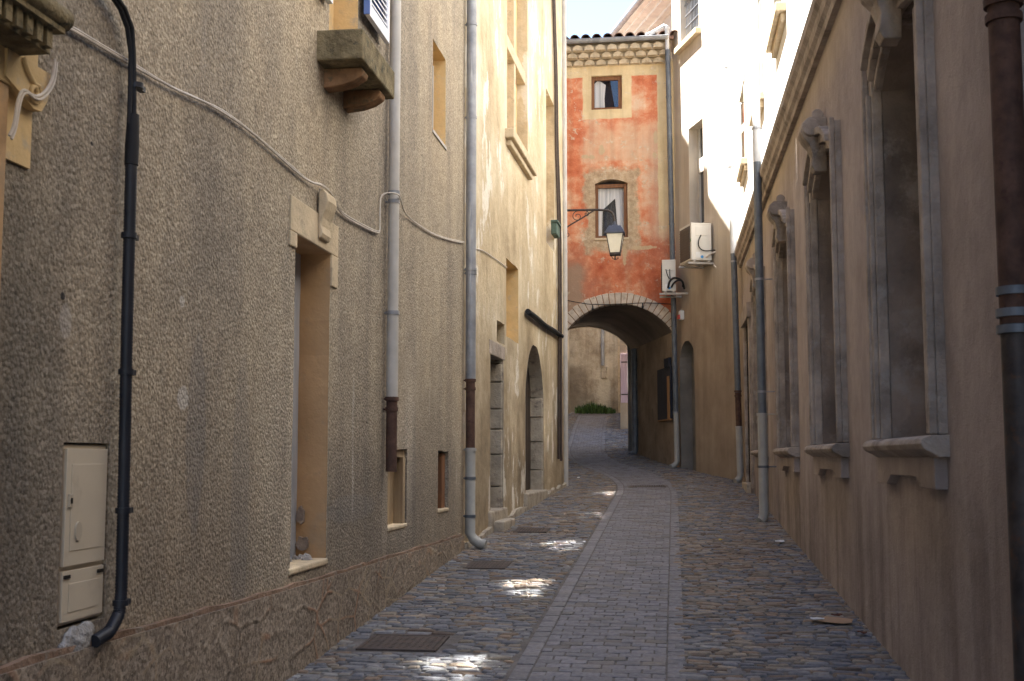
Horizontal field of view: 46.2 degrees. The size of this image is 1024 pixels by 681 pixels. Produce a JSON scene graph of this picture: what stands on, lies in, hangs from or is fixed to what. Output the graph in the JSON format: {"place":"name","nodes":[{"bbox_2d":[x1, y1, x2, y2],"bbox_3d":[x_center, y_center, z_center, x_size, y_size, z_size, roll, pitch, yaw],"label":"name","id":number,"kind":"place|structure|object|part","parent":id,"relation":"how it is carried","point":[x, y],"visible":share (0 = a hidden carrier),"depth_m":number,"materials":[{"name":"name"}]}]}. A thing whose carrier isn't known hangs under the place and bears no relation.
{"place":"outdoors","nodes":[
{"label":"outdoors","id":0,"kind":"place"},
{"bbox_2d":[286,413,911,680],"bbox_3d":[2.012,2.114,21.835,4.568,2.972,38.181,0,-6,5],"label":"cobblestone paving","id":1,"kind":"structure","parent":0,"point":[560,510],"depth_m":9.43,"materials":[{"name":"grey stone"}]},
{"bbox_2d":[356,634,449,651],"bbox_3d":[-0.706,1.986,7.829,0.520,0.066,0.480,-1,-6,8],"label":"manhole cover","id":2,"kind":"object","parent":1,"relation":"on","point":[405,642],"visible":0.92,"depth_m":7.79,"materials":[{"name":"metal"}]},
{"bbox_2d":[463,560,511,568],"bbox_3d":[-0.231,2.155,11.449,0.400,0.067,0.500,-1,-6,8],"label":"manhole cover","id":3,"kind":"object","parent":1,"relation":"on","point":[476,564],"visible":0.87,"depth_m":11.42,"materials":[{"name":"metal"}]},
{"bbox_2d":[513,527,549,532],"bbox_3d":[0.238,2.293,14.418,0.400,0.064,0.450,-1,-6,8],"label":"manhole cover","id":4,"kind":"object","parent":1,"relation":"on","point":[529,530],"visible":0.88,"depth_m":14.34,"materials":[{"name":"metal"}]},
{"bbox_2d":[575,401,615,413],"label":"grass","id":5,"kind":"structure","parent":1,"relation":"on","point":[590,408],"depth_m":41.04,"materials":[{"name":"green plant"}]},
{"bbox_2d":[507,415,685,680],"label":"paved strip","id":6,"kind":"object","parent":1,"relation":"on","point":[614,532],"visible":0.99,"depth_m":9.62,"materials":[{"name":"grey stone"}]},
{"bbox_2d":[630,485,665,486],"bbox_3d":[2.409,2.611,21.287,0.640,0.086,0.300,-1,-6,8],"label":"drain grate","id":7,"kind":"object","parent":6,"relation":"on","point":[648,485],"visible":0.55,"depth_m":21.37,"materials":[{"name":"metal"}]},
{"bbox_2d":[818,616,852,623],"bbox_3d":[2.281,1.957,8.404,0.220,0.020,0.225,-3,-6,31],"label":"cardboard scrap","id":8,"kind":"object","parent":1,"relation":"on","point":[837,620],"visible":1,"depth_m":8.38,"materials":[{"name":"brown cardboard"}]},
{"bbox_2d":[566,0,633,38],"label":"sky","id":9,"kind":"structure","parent":0,"point":[590,17],"materials":[{"name":"white"}]},
{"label":"ground","id":10,"kind":"structure","parent":0,"visible":0},
{"bbox_2d":[0,0,464,680],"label":"grey building","id":11,"kind":"structure","parent":10,"relation":"on","point":[284,524],"depth_m":6.10,"materials":[{"name":"stone"}]},
{"bbox_2d":[8,58,57,139],"bbox_3d":[-1.644,-0.834,4.127,0.011,0.363,0.294,-1,-6,8],"label":"wall cable","id":12,"kind":"object","parent":11,"relation":"attached to","point":[20,97],"depth_m":4.08,"materials":[{"name":"grey plastic"}]},
{"bbox_2d":[58,621,94,652],"bbox_3d":[-1.622,1.139,4.457,0.051,0.170,0.319,-1,-6,8],"label":"mortar patch","id":13,"kind":"object","parent":11,"relation":"attached to","point":[79,636],"visible":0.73,"depth_m":4.45,"materials":[{"name":"concrete"}]},
{"bbox_2d":[57,444,107,626],"bbox_3d":[-1.676,0.729,4.562,0.133,0.663,0.355,-1,-6,8],"label":"meter cabinet","id":14,"kind":"object","parent":11,"relation":"attached to","point":[82,529],"visible":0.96,"depth_m":4.53,"materials":[{"name":"beige plastic"}]},
{"bbox_3d":[-1.626,0.629,4.565,0.033,0.432,0.320,-1,-6,8],"label":"door","id":15,"kind":"part","parent":14,"relation":"part of","materials":[{"name":"beige plastic"}]},
{"bbox_2d":[91,0,145,647],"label":"cable conduit","id":16,"kind":"object","parent":11,"relation":"attached to","point":[123,509],"visible":1,"depth_m":4.79,"materials":[{"name":"black plastic"}]},
{"bbox_2d":[70,26,464,242],"bbox_3d":[-1.033,-1.109,8.631,0.116,0.741,8.562,-1,-6,8],"label":"wall cable","id":17,"kind":"object","parent":11,"relation":"attached to","point":[112,52],"depth_m":6.22,"materials":[{"name":"grey plastic"}]},
{"bbox_2d":[325,0,389,43],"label":"balcony window","id":18,"kind":"structure","parent":11,"relation":"in","point":[343,14],"depth_m":8.69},
{"bbox_2d":[383,0,400,471],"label":"downpipe","id":19,"kind":"object","parent":11,"relation":"attached to","point":[392,313],"visible":0.92,"depth_m":9.37,"materials":[{"name":"metal"}]},
{"bbox_2d":[387,449,406,531],"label":"low window","id":20,"kind":"structure","parent":11,"relation":"in","point":[396,480],"depth_m":9.95,"materials":[{"name":"stone"}]},
{"bbox_2d":[432,39,446,149],"bbox_3d":[-0.802,-2.386,11.719,0.212,1.020,0.750,-1,-6,8],"label":"blind window","id":21,"kind":"structure","parent":11,"relation":"in","point":[439,62],"depth_m":12.03,"materials":[{"name":"beige paint"}]},
{"bbox_2d":[438,453,448,512],"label":"low window","id":22,"kind":"structure","parent":11,"relation":"in","point":[441,456],"depth_m":11.76,"materials":[{"name":"brown wood"}]},
{"bbox_2d":[463,0,566,547],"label":"cream building","id":23,"kind":"structure","parent":10,"relation":"on","point":[516,344],"depth_m":16.76,"materials":[{"name":"paint"}]},
{"bbox_2d":[463,0,486,548],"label":"downpipe","id":24,"kind":"object","parent":23,"relation":"attached to","point":[469,478],"visible":1,"depth_m":12.92,"materials":[{"name":"grey plastic"}]},
{"bbox_2d":[476,248,506,267],"bbox_3d":[-0.278,-0.999,14.428,0.013,0.188,2.701,-1,-6,9],"label":"wall cable","id":25,"kind":"object","parent":23,"relation":"attached to","point":[491,256],"depth_m":14.52,"materials":[{"name":"beige plastic"}]},
{"bbox_2d":[488,339,514,531],"bbox_3d":[-0.361,1.290,14.907,0.718,2.520,1.264,-1,-6,8],"label":"stone doorway","id":26,"kind":"structure","parent":23,"relation":"in","point":[498,514],"depth_m":15.27,"materials":[{"name":"beige stone"}]},
{"bbox_2d":[506,258,517,342],"bbox_3d":[-0.114,-0.524,16.289,0.250,1.200,1.200,-1,-6,9],"label":"blind window","id":27,"kind":"structure","parent":23,"relation":"in","point":[511,270],"depth_m":16.77,"materials":[{"name":"beige paint"}]},
{"bbox_2d":[505,0,536,179],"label":"blind window","id":28,"kind":"structure","parent":23,"relation":"in","point":[516,75],"depth_m":17.00,"materials":[{"name":"stone"}]},
{"bbox_2d":[524,345,547,509],"bbox_3d":[0.094,1.288,18.268,0.690,2.775,2.316,-1,-6,8],"label":"arched doorway","id":29,"kind":"structure","parent":23,"relation":"in","point":[535,492],"depth_m":19.06,"materials":[{"name":"stone"}]},
{"bbox_2d":[525,309,563,337],"bbox_3d":[0.555,-0.246,19.335,0.087,0.133,4.152,-1,-6,9],"label":"insulated cable","id":30,"kind":"object","parent":23,"relation":"attached to","point":[536,318],"visible":1,"depth_m":18.71,"materials":[{"name":"black rubber"}]},
{"bbox_2d":[551,220,560,238],"bbox_3d":[0.763,-1.920,20.737,0.125,0.240,0.510,-1,-6,9],"label":"junction box","id":31,"kind":"object","parent":23,"relation":"attached to","point":[555,228],"visible":1,"depth_m":20.52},
{"bbox_2d":[552,0,561,460],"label":"riser cable","id":32,"kind":"object","parent":23,"relation":"attached to","point":[558,194],"visible":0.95,"depth_m":21.14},
{"bbox_2d":[562,0,567,485],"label":"downpipe","id":33,"kind":"object","parent":23,"relation":"attached to","point":[565,251],"visible":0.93,"depth_m":22.25,"materials":[{"name":"metal"}]},
{"bbox_2d":[567,209,624,259],"bbox_3d":[1.508,-2.023,22.448,1.205,1.063,0.370,-1,-6,8],"label":"street lantern","id":34,"kind":"object","parent":23,"relation":"attached to","point":[614,233],"visible":0.91,"depth_m":22.26,"materials":[{"name":"metal"}]},
{"bbox_2d":[568,330,569,413],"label":"house","id":35,"kind":"structure","parent":10,"relation":"on","point":[568,378],"depth_m":41.08,"materials":[{"name":"paint"}]},
{"bbox_2d":[569,327,619,412],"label":"back house","id":36,"kind":"structure","parent":10,"relation":"on","point":[592,379],"depth_m":41.55,"materials":[{"name":"paint"}]},
{"bbox_2d":[601,329,604,365],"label":"downpipe","id":37,"kind":"object","parent":36,"relation":"attached to","point":[602,349],"visible":0.45,"depth_m":41.39,"materials":[{"name":"metal"}]},
{"bbox_2d":[566,30,677,466],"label":"red house","id":38,"kind":"structure","parent":10,"relation":"on","point":[617,162],"depth_m":26.45,"materials":[{"name":"paint"}]},
{"bbox_2d":[591,76,621,109],"bbox_3d":[2.109,-5.493,26.708,0.680,0.770,0.060,-1,-6,8],"label":"window","id":39,"kind":"structure","parent":38,"relation":"in","point":[606,92],"depth_m":26.71,"materials":[{"name":"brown wood"}]},
{"bbox_2d":[594,183,628,240],"bbox_3d":[2.212,-2.829,26.572,0.910,1.420,0.530,-1,-6,8],"label":"window","id":40,"kind":"structure","parent":38,"relation":"in","point":[611,196],"depth_m":26.45,"materials":[{"name":"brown wood"}]},
{"bbox_2d":[568,300,670,310],"bbox_3d":[2.295,-0.787,26.023,2.413,0.268,0.056,-1,-6,8],"label":"festoon wire","id":41,"kind":"object","parent":38,"relation":"attached to","point":[642,306],"visible":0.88,"depth_m":26.03,"materials":[{"name":"black rubber"}]},
{"bbox_2d":[628,348,637,454],"bbox_3d":[2.987,1.548,29.577,0.259,2.711,0.166,3,-6,-31],"label":"downpipe","id":42,"kind":"object","parent":38,"relation":"attached to","point":[634,384],"visible":0.84,"depth_m":29.54,"materials":[{"name":"metal"}]},
{"bbox_2d":[644,24,668,49],"bbox_3d":[3.174,-6.610,26.270,0.548,0.614,0.127,-2,-6,15],"label":"gutter outlet","id":43,"kind":"object","parent":38,"relation":"attached to","point":[661,27],"visible":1,"depth_m":26.19,"materials":[{"name":"white metal"}]},
{"bbox_2d":[665,49,679,467],"bbox_3d":[3.448,-1.806,25.799,0.238,9.107,0.153,2,-6,-24],"label":"downpipe","id":44,"kind":"object","parent":38,"relation":"attached to","point":[675,463],"visible":0.98,"depth_m":25.78,"materials":[{"name":"grey plastic"}]},
{"bbox_2d":[620,339,627,428],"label":"shutter house","id":45,"kind":"structure","parent":10,"relation":"on","point":[623,390],"depth_m":35.86,"materials":[{"name":"paint"}]},
{"bbox_2d":[620,354,627,402],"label":"window","id":46,"kind":"structure","parent":45,"relation":"in","point":[623,357],"depth_m":35.87,"materials":[{"name":"wood"}]},
{"bbox_2d":[609,0,744,481],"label":"corner building","id":47,"kind":"structure","parent":10,"relation":"on","point":[707,415],"depth_m":24.29,"materials":[{"name":"plaster"},{"name":"tile"},{"name":"zinc"}]},
{"bbox_2d":[659,260,687,297],"bbox_3d":[3.423,-1.307,25.429,0.595,0.739,0.719,-1,-6,8],"label":"air conditioner","id":48,"kind":"object","parent":47,"relation":"attached to","point":[668,277],"visible":0.98,"depth_m":25.18,"materials":[{"name":"plastic"}]},
{"bbox_2d":[677,310,683,319],"bbox_3d":[3.575,-0.535,25.467,0.130,0.200,0.140,1,-6,-11],"label":"alarm siren","id":49,"kind":"object","parent":47,"relation":"attached to","point":[680,315],"visible":1,"depth_m":25.40,"materials":[{"name":"white plastic"}]},
{"bbox_2d":[674,0,700,54],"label":"window","id":50,"kind":"structure","parent":47,"relation":"in","point":[694,29],"depth_m":25.62,"materials":[{"name":"metal"}]},
{"bbox_2d":[678,223,716,268],"bbox_3d":[3.859,-1.818,23.756,0.799,1.007,1.384,2,-6,-18],"label":"air conditioner","id":51,"kind":"object","parent":47,"relation":"attached to","point":[695,244],"visible":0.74,"depth_m":23.71,"materials":[{"name":"plastic"}]},
{"bbox_2d":[697,127,703,222],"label":"window","id":52,"kind":"structure","parent":47,"relation":"in","point":[700,131],"depth_m":25.22,"materials":[{"name":"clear glass"}]},
{"bbox_2d":[734,0,1023,680],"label":"brown building","id":53,"kind":"structure","parent":10,"relation":"on","point":[887,473],"depth_m":7.42,"materials":[{"name":"brown paint"}]},
{"bbox_2d":[723,0,743,482],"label":"downpipe","id":54,"kind":"object","parent":53,"relation":"attached to","point":[735,310],"visible":0.97,"depth_m":22.16,"materials":[{"name":"grey plastic"}]},
{"bbox_2d":[736,71,747,186],"bbox_3d":[4.098,-3.664,20.941,0.320,1.710,1.440,-1,-6,8],"label":"upper window","id":55,"kind":"structure","parent":53,"relation":"in","point":[743,164],"depth_m":20.81,"materials":[{"name":"stone"}]},
{"bbox_2d":[740,302,754,493],"bbox_3d":[4.147,1.113,20.469,0.420,3.350,1.800,-1,-6,8],"label":"doorway","id":56,"kind":"structure","parent":53,"relation":"in","point":[745,317],"depth_m":20.84,"materials":[{"name":"grey stone"}]},
{"bbox_2d":[749,0,763,126],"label":"upper window","id":57,"kind":"structure","parent":53,"relation":"in","point":[759,1],"depth_m":16.66,"materials":[{"name":"stone"}]},
{"bbox_2d":[750,0,775,521],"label":"downpipe","id":58,"kind":"object","parent":53,"relation":"attached to","point":[763,466],"visible":0.94,"depth_m":15.54,"materials":[{"name":"grey plastic"}]},
{"bbox_2d":[745,253,786,468],"bbox_3d":[3.812,0.298,17.552,0.734,3.208,1.960,-1,-6,8],"label":"window","id":59,"kind":"structure","parent":53,"relation":"in","point":[750,264],"depth_m":18.31,"materials":[{"name":"grey stone"}]},
{"bbox_2d":[766,0,785,58],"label":"upper window","id":60,"kind":"structure","parent":53,"relation":"in","point":[778,20],"depth_m":13.80,"materials":[{"name":"stone"}]},
{"bbox_2d":[766,194,823,471],"bbox_3d":[3.259,-0.081,13.447,0.734,3.168,1.840,-1,-6,8],"label":"window","id":61,"kind":"structure","parent":53,"relation":"in","point":[781,216],"depth_m":13.60,"materials":[{"name":"grey stone"}]},
{"bbox_2d":[797,109,892,477],"bbox_3d":[2.792,-0.399,9.977,0.734,3.128,1.910,-1,-6,8],"label":"window","id":62,"kind":"structure","parent":53,"relation":"in","point":[824,264],"depth_m":10.65,"materials":[{"name":"grey stone"}]},
{"bbox_2d":[859,0,949,489],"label":"window","id":63,"kind":"structure","parent":53,"relation":"in","point":[916,392],"depth_m":7.32,"materials":[{"name":"grey stone"}]},
{"bbox_2d":[983,0,1023,680],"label":"downpipe","id":64,"kind":"object","parent":53,"relation":"attached to","point":[1003,19],"visible":1,"depth_m":4.33,"materials":[{"name":"metal"}]}
]}

